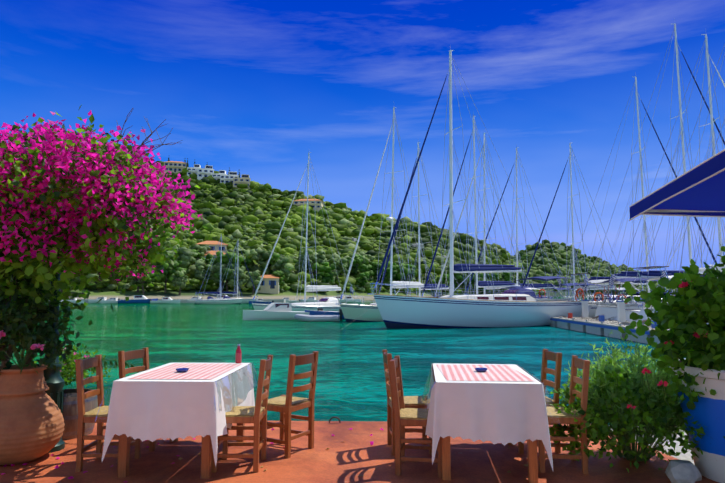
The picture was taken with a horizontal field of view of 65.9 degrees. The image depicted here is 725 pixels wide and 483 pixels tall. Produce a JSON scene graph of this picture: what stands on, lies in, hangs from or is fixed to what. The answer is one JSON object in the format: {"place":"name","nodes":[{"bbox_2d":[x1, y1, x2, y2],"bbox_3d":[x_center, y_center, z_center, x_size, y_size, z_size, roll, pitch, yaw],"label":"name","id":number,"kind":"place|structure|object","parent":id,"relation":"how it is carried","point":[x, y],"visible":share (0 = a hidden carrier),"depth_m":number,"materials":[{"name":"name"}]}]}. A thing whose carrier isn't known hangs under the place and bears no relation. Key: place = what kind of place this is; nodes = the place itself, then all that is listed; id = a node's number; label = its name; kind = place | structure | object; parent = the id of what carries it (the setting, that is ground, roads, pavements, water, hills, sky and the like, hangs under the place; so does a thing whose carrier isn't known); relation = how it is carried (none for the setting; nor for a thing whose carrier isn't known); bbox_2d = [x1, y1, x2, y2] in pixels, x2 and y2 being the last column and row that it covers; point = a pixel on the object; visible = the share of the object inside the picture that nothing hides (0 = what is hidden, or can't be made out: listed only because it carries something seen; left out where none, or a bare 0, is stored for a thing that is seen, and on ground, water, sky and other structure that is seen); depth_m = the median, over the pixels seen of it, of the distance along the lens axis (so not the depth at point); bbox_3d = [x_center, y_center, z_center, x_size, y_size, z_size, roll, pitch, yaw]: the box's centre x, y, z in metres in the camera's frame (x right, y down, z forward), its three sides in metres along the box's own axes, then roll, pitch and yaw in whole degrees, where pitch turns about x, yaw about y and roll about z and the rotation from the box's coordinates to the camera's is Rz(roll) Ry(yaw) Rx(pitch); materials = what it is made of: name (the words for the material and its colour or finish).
{"place":"outdoors","nodes":[
{"label":"outdoors","id":0,"kind":"place"},
{"bbox_2d":[66,178,499,300],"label":"shore","id":1,"kind":"structure","parent":0,"point":[290,293],"depth_m":164.40,"materials":[{"name":"grey stone"}]},
{"bbox_2d":[164,161,186,172],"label":"house","id":2,"kind":"structure","parent":1,"relation":"on","point":[175,166],"depth_m":395.85,"materials":[{"name":"paint"}]},
{"bbox_2d":[187,164,200,176],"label":"house","id":3,"kind":"structure","parent":1,"relation":"on","point":[193,169],"depth_m":389.64,"materials":[{"name":"paint"}]},
{"bbox_2d":[168,158,239,177],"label":"cypress trees","id":4,"kind":"object","parent":1,"relation":"on","point":[187,165],"visible":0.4,"depth_m":398.06,"materials":[{"name":"green plant"}]},
{"bbox_2d":[197,165,213,179],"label":"house","id":5,"kind":"structure","parent":1,"relation":"on","point":[207,170],"depth_m":384.96,"materials":[{"name":"paint"}]},
{"bbox_2d":[198,251,225,258],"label":"house","id":6,"kind":"structure","parent":1,"relation":"on","point":[210,252],"depth_m":187.85,"materials":[{"name":"paint"}]},
{"bbox_2d":[197,241,227,252],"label":"house","id":7,"kind":"structure","parent":1,"relation":"on","point":[213,246],"depth_m":209.81,"materials":[{"name":"ceramic"}]},
{"bbox_2d":[212,170,226,179],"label":"house","id":8,"kind":"structure","parent":1,"relation":"on","point":[215,176],"depth_m":380.16,"materials":[{"name":"paint"}]},
{"bbox_2d":[220,171,238,183],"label":"house","id":9,"kind":"structure","parent":1,"relation":"on","point":[224,179],"depth_m":375.90,"materials":[{"name":"paint"}]},
{"bbox_2d":[233,174,250,188],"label":"house","id":10,"kind":"structure","parent":1,"relation":"on","point":[244,179],"depth_m":371.48,"materials":[{"name":"paint"}]},
{"bbox_2d":[1,251,519,295],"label":"tree trunks","id":11,"kind":"object","parent":1,"relation":"on","point":[165,289],"visible":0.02,"depth_m":164.51,"materials":[{"name":"brown"}]},
{"bbox_2d":[10,241,527,290],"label":"trees","id":12,"kind":"object","parent":11,"relation":"on","point":[325,274],"visible":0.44,"depth_m":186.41,"materials":[{"name":"green plant"}]},
{"bbox_2d":[256,275,279,293],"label":"house","id":13,"kind":"structure","parent":1,"relation":"on","point":[270,284],"depth_m":168.50,"materials":[{"name":"paint"}]},
{"bbox_2d":[0,150,546,295],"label":"hill trees","id":14,"kind":"object","parent":1,"relation":"on","point":[276,226],"visible":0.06,"depth_m":297.66,"materials":[{"name":"green plant"}]},
{"bbox_2d":[66,158,543,294],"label":"hill trees","id":15,"kind":"object","parent":1,"relation":"on","point":[340,231],"visible":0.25,"depth_m":300.60,"materials":[{"name":"green plant"}]},
{"bbox_2d":[293,199,323,210],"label":"house","id":16,"kind":"structure","parent":1,"relation":"on","point":[316,205],"depth_m":337.65,"materials":[{"name":"paint"}]},
{"bbox_2d":[291,221,446,257],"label":"hill rocks","id":17,"kind":"object","parent":1,"relation":"on","point":[355,239],"visible":0.1,"depth_m":295.74,"materials":[{"name":"grey stone"}]},
{"bbox_2d":[0,297,685,424],"bbox_3d":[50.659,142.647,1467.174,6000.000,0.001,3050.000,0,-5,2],"label":"water","id":18,"kind":"structure","parent":0,"point":[350,382],"depth_m":20.58,"materials":[{"name":"teal liquid"}]},
{"bbox_2d":[60,298,83,302],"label":"motor boat","id":19,"kind":"object","parent":18,"relation":"on","point":[73,300],"visible":0.31,"depth_m":128.00,"materials":[{"name":"white"}]},
{"bbox_2d":[88,297,106,302],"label":"motor boat","id":20,"kind":"object","parent":18,"relation":"on","point":[96,300],"visible":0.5,"depth_m":131.72,"materials":[{"name":"white"}]},
{"bbox_2d":[101,298,117,302],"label":"motor boat","id":21,"kind":"object","parent":18,"relation":"on","point":[112,300],"visible":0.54,"depth_m":127.06,"materials":[{"name":"white plastic"}]},
{"bbox_2d":[118,295,157,302],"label":"motor boat","id":22,"kind":"object","parent":18,"relation":"on","point":[141,299],"visible":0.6,"depth_m":127.08,"materials":[{"name":"blue"}]},
{"bbox_2d":[150,297,179,302],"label":"motor boat","id":23,"kind":"object","parent":18,"relation":"on","point":[167,299],"visible":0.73,"depth_m":126.63,"materials":[{"name":"white plastic"}]},
{"bbox_2d":[67,299,285,302],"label":"shore jetty","id":24,"kind":"object","parent":18,"relation":"on","point":[264,300],"visible":0.14,"depth_m":132.49,"materials":[{"name":"grey concrete"}]},
{"bbox_2d":[187,297,200,300],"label":"motor boat","id":25,"kind":"object","parent":18,"relation":"on","point":[193,298],"visible":0.15,"depth_m":132.93,"materials":[{"name":"white plastic"}]},
{"bbox_2d":[194,235,242,303],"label":"yacht","id":26,"kind":"object","parent":18,"relation":"on","point":[212,300],"visible":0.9,"depth_m":120.71,"materials":[{"name":"white"}]},
{"bbox_2d":[214,241,257,303],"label":"yacht","id":27,"kind":"object","parent":18,"relation":"on","point":[245,301],"visible":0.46,"depth_m":127.57,"materials":[{"name":"white"}]},
{"bbox_2d":[249,299,273,303],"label":"motor boat","id":28,"kind":"object","parent":18,"relation":"on","point":[258,301],"visible":0.75,"depth_m":119.90,"materials":[{"name":"blue"}]},
{"bbox_2d":[243,303,322,319],"bbox_3d":[-6.130,5.613,43.429,6.325,1.687,2.032,2,-6,-23],"label":"motor boat","id":29,"kind":"object","parent":18,"relation":"on","point":[277,311],"visible":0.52,"depth_m":42.42,"materials":[{"name":"white plastic"}]},
{"bbox_2d":[283,298,299,302],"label":"motor boat","id":30,"kind":"object","parent":18,"relation":"on","point":[290,301],"visible":0.44,"depth_m":135.24,"materials":[{"name":"white plastic"}]},
{"bbox_2d":[252,152,360,311],"bbox_3d":[-4.740,-0.682,50.531,11.454,15.776,3.644,5,-6,-40],"label":"yacht","id":31,"kind":"object","parent":18,"relation":"on","point":[326,303],"visible":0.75,"depth_m":49.94,"materials":[{"name":"white"}]},
{"bbox_2d":[300,297,317,302],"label":"motor boat","id":32,"kind":"object","parent":18,"relation":"on","point":[311,299],"visible":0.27,"depth_m":138.05,"materials":[{"name":"white"}]},
{"bbox_2d":[294,309,342,321],"bbox_3d":[-3.098,5.473,40.361,3.660,1.180,1.680,0,-5,-3],"label":"grey dinghy","id":33,"kind":"object","parent":18,"relation":"on","point":[321,318],"visible":0.96,"depth_m":39.63,"materials":[{"name":"grey rubber"}]},
{"bbox_2d":[305,310,344,318],"bbox_3d":[-1.694,5.938,44.236,5.825,1.194,1.862,2,-6,-18],"label":"blue boat","id":34,"kind":"object","parent":18,"relation":"on","point":[312,312],"visible":0.21,"depth_m":43.18,"materials":[{"name":"blue plastic"}]},
{"bbox_2d":[339,297,360,302],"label":"motor boat","id":35,"kind":"object","parent":18,"relation":"on","point":[351,299],"visible":0.52,"depth_m":141.72,"materials":[{"name":"white plastic"}]},
{"bbox_2d":[336,107,440,322],"bbox_3d":[2.350,-2.203,43.344,4.068,17.529,12.850,-3,-6,40],"label":"sailboat","id":36,"kind":"object","parent":18,"relation":"on","point":[352,312],"visible":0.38,"depth_m":42.16,"materials":[{"name":"beige"}]},
{"bbox_2d":[378,142,463,297],"bbox_3d":[5.185,-1.070,48.854,3.744,16.253,11.974,-6,-8,44],"label":"yacht","id":37,"kind":"object","parent":18,"relation":"on","point":[431,287],"visible":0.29,"depth_m":48.66,"materials":[{"name":"white metal"}]},
{"bbox_2d":[367,50,583,327],"bbox_3d":[7.045,-3.287,35.066,14.722,18.272,4.460,2,-6,-22],"label":"yacht","id":38,"kind":"object","parent":18,"relation":"in","point":[518,307],"visible":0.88,"depth_m":32.90,"materials":[{"name":"white"}]},
{"bbox_2d":[421,114,538,297],"bbox_3d":[9.872,-2.161,47.305,13.014,18.206,3.944,4,-7,-33],"label":"yacht","id":39,"kind":"object","parent":18,"relation":"on","point":[506,284],"visible":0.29,"depth_m":47.21,"materials":[{"name":"white metal"}]},
{"bbox_2d":[434,133,541,297],"bbox_3d":[11.431,-1.571,51.000,12.494,17.729,3.844,3,-5,-30],"label":"yacht","id":40,"kind":"object","parent":18,"relation":"on","point":[484,194],"visible":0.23,"depth_m":50.77,"materials":[{"name":"white metal"}]},
{"bbox_2d":[465,144,573,298],"bbox_3d":[15.478,-1.029,54.737,12.704,17.360,3.844,2,-5,-18],"label":"yacht","id":41,"kind":"object","parent":18,"relation":"on","point":[538,286],"visible":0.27,"depth_m":54.69,"materials":[{"name":"white metal"}]},
{"bbox_2d":[523,143,638,300],"bbox_3d":[19.250,-1.113,50.283,12.080,16.668,3.744,1,-6,-13],"label":"yacht","id":42,"kind":"object","parent":18,"relation":"on","point":[592,287],"visible":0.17,"depth_m":50.16,"materials":[{"name":"white"}]},
{"bbox_2d":[550,300,669,343],"bbox_3d":[12.118,3.208,21.357,2.260,1.760,28.080,0,-5,2],"label":"finger pontoon","id":43,"kind":"object","parent":18,"relation":"on","point":[593,326],"visible":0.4,"depth_m":27.68,"materials":[{"name":"grey concrete"}]},
{"bbox_2d":[559,284,657,327],"bbox_3d":[12.940,2.873,26.088,2.690,1.930,29.894,0,-5,2],"label":"pontoon clutter","id":44,"kind":"object","parent":43,"relation":"on","point":[602,318],"visible":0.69,"depth_m":31.35,"materials":[{"name":"grey metal"}]},
{"bbox_2d":[552,72,717,304],"bbox_3d":[20.358,-3.219,41.002,13.474,19.134,4.416,0,-6,0],"label":"yacht","id":45,"kind":"object","parent":18,"relation":"on","point":[643,231],"visible":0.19,"depth_m":40.89,"materials":[{"name":"white metal"}]},
{"bbox_2d":[567,24,724,317],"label":"yacht","id":46,"kind":"object","parent":18,"relation":"on","point":[592,307],"visible":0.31,"depth_m":35.93,"materials":[{"name":"white"}]},
{"bbox_2d":[595,34,724,319],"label":"yacht","id":47,"kind":"object","parent":18,"relation":"on","point":[607,312],"visible":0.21,"depth_m":31.85,"materials":[{"name":"white metal"}]},
{"bbox_2d":[613,44,724,321],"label":"sailboat","id":48,"kind":"object","parent":18,"relation":"on","point":[628,313],"visible":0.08,"depth_m":29.20,"materials":[{"name":"white metal"}]},
{"bbox_2d":[633,119,724,323],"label":"sailboat","id":49,"kind":"object","parent":18,"relation":"on","point":[663,274],"visible":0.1,"depth_m":26.11,"materials":[{"name":"white"}]},
{"bbox_2d":[700,241,724,323],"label":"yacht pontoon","id":50,"kind":"object","parent":18,"relation":"on","point":[712,265],"visible":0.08,"depth_m":22.81,"materials":[{"name":"white"}]},
{"bbox_2d":[0,421,719,482],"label":"quay terrace","id":51,"kind":"structure","parent":0,"point":[349,455],"depth_m":4.74,"materials":[{"name":"tile"}]},
{"bbox_2d":[0,364,64,464],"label":"clay pot","id":52,"kind":"object","parent":51,"relation":"on","point":[32,424],"visible":0.94,"depth_m":4.76,"materials":[{"name":"ceramic"}]},
{"bbox_2d":[0,268,141,381],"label":"jar plants","id":53,"kind":"object","parent":52,"relation":"in","point":[43,328],"depth_m":4.93,"materials":[{"name":"green plant"}]},
{"bbox_2d":[0,330,89,371],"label":"flowers","id":54,"kind":"object","parent":53,"relation":"attached to","point":[3,334],"visible":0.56,"depth_m":4.70,"materials":[{"name":"pink plant"}]},
{"bbox_2d":[0,124,115,452],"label":"lamp post","id":55,"kind":"object","parent":51,"relation":"on","point":[55,381],"visible":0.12,"depth_m":5.22,"materials":[{"name":"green metal"}]},
{"bbox_2d":[62,389,97,439],"bbox_3d":[-3.080,1.784,5.787,0.610,0.420,0.610,0,-5,2],"label":"barrel planter","id":56,"kind":"object","parent":51,"relation":"on","point":[70,410],"visible":0.21,"depth_m":5.58,"materials":[{"name":"brown wood"}]},
{"bbox_2d":[34,340,115,386],"bbox_3d":[-3.109,1.287,5.855,0.797,0.498,0.786,-3,-6,29],"label":"potted plant","id":57,"kind":"object","parent":56,"relation":"on","point":[67,373],"visible":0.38,"depth_m":5.83,"materials":[{"name":"green plant"}]},
{"bbox_2d":[0,105,210,365],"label":"bougainvillea tree","id":58,"kind":"object","parent":51,"relation":"on","point":[49,194],"depth_m":4.72,"materials":[{"name":"green plant"}]},
{"bbox_2d":[0,200,167,303],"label":"leaves","id":59,"kind":"object","parent":58,"relation":"attached to","point":[64,276],"visible":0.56,"depth_m":4.71,"materials":[{"name":"green plant"}]},
{"bbox_2d":[0,110,202,282],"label":"bougainvillea bract","id":60,"kind":"object","parent":58,"relation":"attached to","point":[60,156],"visible":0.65,"depth_m":4.63,"materials":[{"name":"pink plant"}]},
{"bbox_2d":[75,354,140,471],"bbox_3d":[-2.173,1.445,4.781,0.436,0.904,0.400,0,-5,-1],"label":"chair","id":61,"kind":"object","parent":51,"relation":"on","point":[84,417],"visible":0.77,"depth_m":4.63,"materials":[{"name":"brown wood"}]},
{"bbox_2d":[118,347,177,451],"bbox_3d":[-2.080,1.506,5.424,0.436,0.904,0.400,-2,-6,16],"label":"chair","id":62,"kind":"object","parent":51,"relation":"on","point":[123,356],"visible":0.33,"depth_m":5.47,"materials":[{"name":"brown wood"}]},
{"bbox_2d":[95,344,257,478],"bbox_3d":[-1.556,1.443,5.003,1.027,0.950,1.477,0,-5,2],"label":"table","id":63,"kind":"object","parent":51,"relation":"on","point":[173,401],"visible":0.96,"depth_m":4.40,"materials":[{"name":"white fabric"}]},
{"bbox_2d":[3,428,382,481],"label":"fallen bracts","id":64,"kind":"object","parent":51,"relation":"on","point":[72,477],"visible":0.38,"depth_m":4.74,"materials":[{"name":"pink plant"}]},
{"bbox_2d":[211,355,272,472],"bbox_3d":[-1.008,1.443,4.763,0.436,0.904,0.400,0,-5,0],"label":"chair","id":65,"kind":"object","parent":51,"relation":"on","point":[256,413],"visible":0.85,"depth_m":4.60,"materials":[{"name":"brown wood"}]},
{"bbox_2d":[259,351,318,457],"bbox_3d":[-0.695,1.486,5.207,0.436,0.904,0.400,-3,-6,30],"label":"chair","id":66,"kind":"object","parent":51,"relation":"on","point":[286,405],"visible":0.98,"depth_m":5.10,"materials":[{"name":"brown wood"}]},
{"bbox_2d":[179,447,527,476],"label":"fallen leaves","id":67,"kind":"object","parent":51,"relation":"on","point":[180,458],"visible":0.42,"depth_m":4.68,"materials":[{"name":"plant"}]},
{"bbox_2d":[382,350,431,455],"bbox_3d":[0.415,1.490,5.249,0.436,0.904,0.400,0,-5,-4],"label":"chair","id":68,"kind":"object","parent":51,"relation":"on","point":[412,402],"visible":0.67,"depth_m":5.19,"materials":[{"name":"brown wood"}]},
{"bbox_2d":[389,355,441,477],"bbox_3d":[0.455,1.434,4.666,0.435,0.904,0.400,-1,-6,10],"label":"chair","id":69,"kind":"object","parent":51,"relation":"on","point":[404,416],"visible":0.75,"depth_m":4.51,"materials":[{"name":"brown wood"}]},
{"bbox_2d":[421,362,559,482],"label":"table","id":70,"kind":"object","parent":51,"relation":"on","point":[504,404],"visible":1,"depth_m":4.31,"materials":[{"name":"white fabric"}]},
{"bbox_2d":[518,349,561,453],"bbox_3d":[1.633,1.496,5.311,0.436,0.904,0.400,0,-5,-2],"label":"chair","id":71,"kind":"object","parent":51,"relation":"on","point":[556,357],"visible":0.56,"depth_m":5.17,"materials":[{"name":"brown wood"}]},
{"bbox_2d":[537,355,589,473],"bbox_3d":[1.673,1.441,4.738,0.436,0.904,0.400,-1,-6,6],"label":"chair","id":72,"kind":"object","parent":51,"relation":"on","point":[563,417],"visible":0.67,"depth_m":4.55,"materials":[{"name":"brown wood"}]},
{"bbox_2d":[549,359,724,471],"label":"green plants","id":73,"kind":"object","parent":51,"relation":"on","point":[593,433],"visible":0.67,"depth_m":4.48,"materials":[{"name":"green plant"}]},
{"bbox_2d":[552,244,723,461],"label":"plants","id":74,"kind":"object","parent":51,"relation":"on","point":[653,376],"depth_m":4.73,"materials":[{"name":"green plant"}]},
{"bbox_2d":[629,149,724,220],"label":"awning canopy","id":75,"kind":"object","parent":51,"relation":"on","point":[698,190],"visible":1,"depth_m":4.85,"materials":[{"name":"blue fabric"}]},
{"bbox_2d":[665,459,701,482],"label":"rock","id":76,"kind":"object","parent":51,"relation":"on","point":[681,471],"visible":1,"depth_m":4.27,"materials":[{"name":"grey stone"}]},
{"bbox_2d":[669,358,724,482],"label":"painted pot","id":77,"kind":"object","parent":51,"relation":"on","point":[708,412],"visible":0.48,"depth_m":4.29,"materials":[{"name":"blue ceramic"}]},
{"bbox_2d":[618,246,724,409],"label":"round plants","id":78,"kind":"object","parent":77,"relation":"in","point":[707,301],"visible":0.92,"depth_m":4.42,"materials":[{"name":"green plant"}]},
{"bbox_2d":[626,281,708,408],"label":"flowers","id":79,"kind":"object","parent":78,"relation":"attached to","point":[682,285],"visible":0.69,"depth_m":4.27,"materials":[{"name":"red plant"}]},
{"bbox_2d":[0,0,724,270],"label":"sky","id":80,"kind":"structure","parent":0,"point":[254,88],"materials":[{"name":"blue"}]},
{"bbox_2d":[518,245,626,296],"bbox_3d":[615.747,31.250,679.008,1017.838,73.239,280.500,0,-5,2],"label":"hill terrain","id":81,"kind":"structure","parent":0,"point":[551,292],"depth_m":613.36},
{"bbox_2d":[511,239,677,293],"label":"hill trees","id":82,"kind":"object","parent":81,"relation":"on","point":[536,270],"visible":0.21,"depth_m":667.41,"materials":[{"name":"green plant"}]}
]}

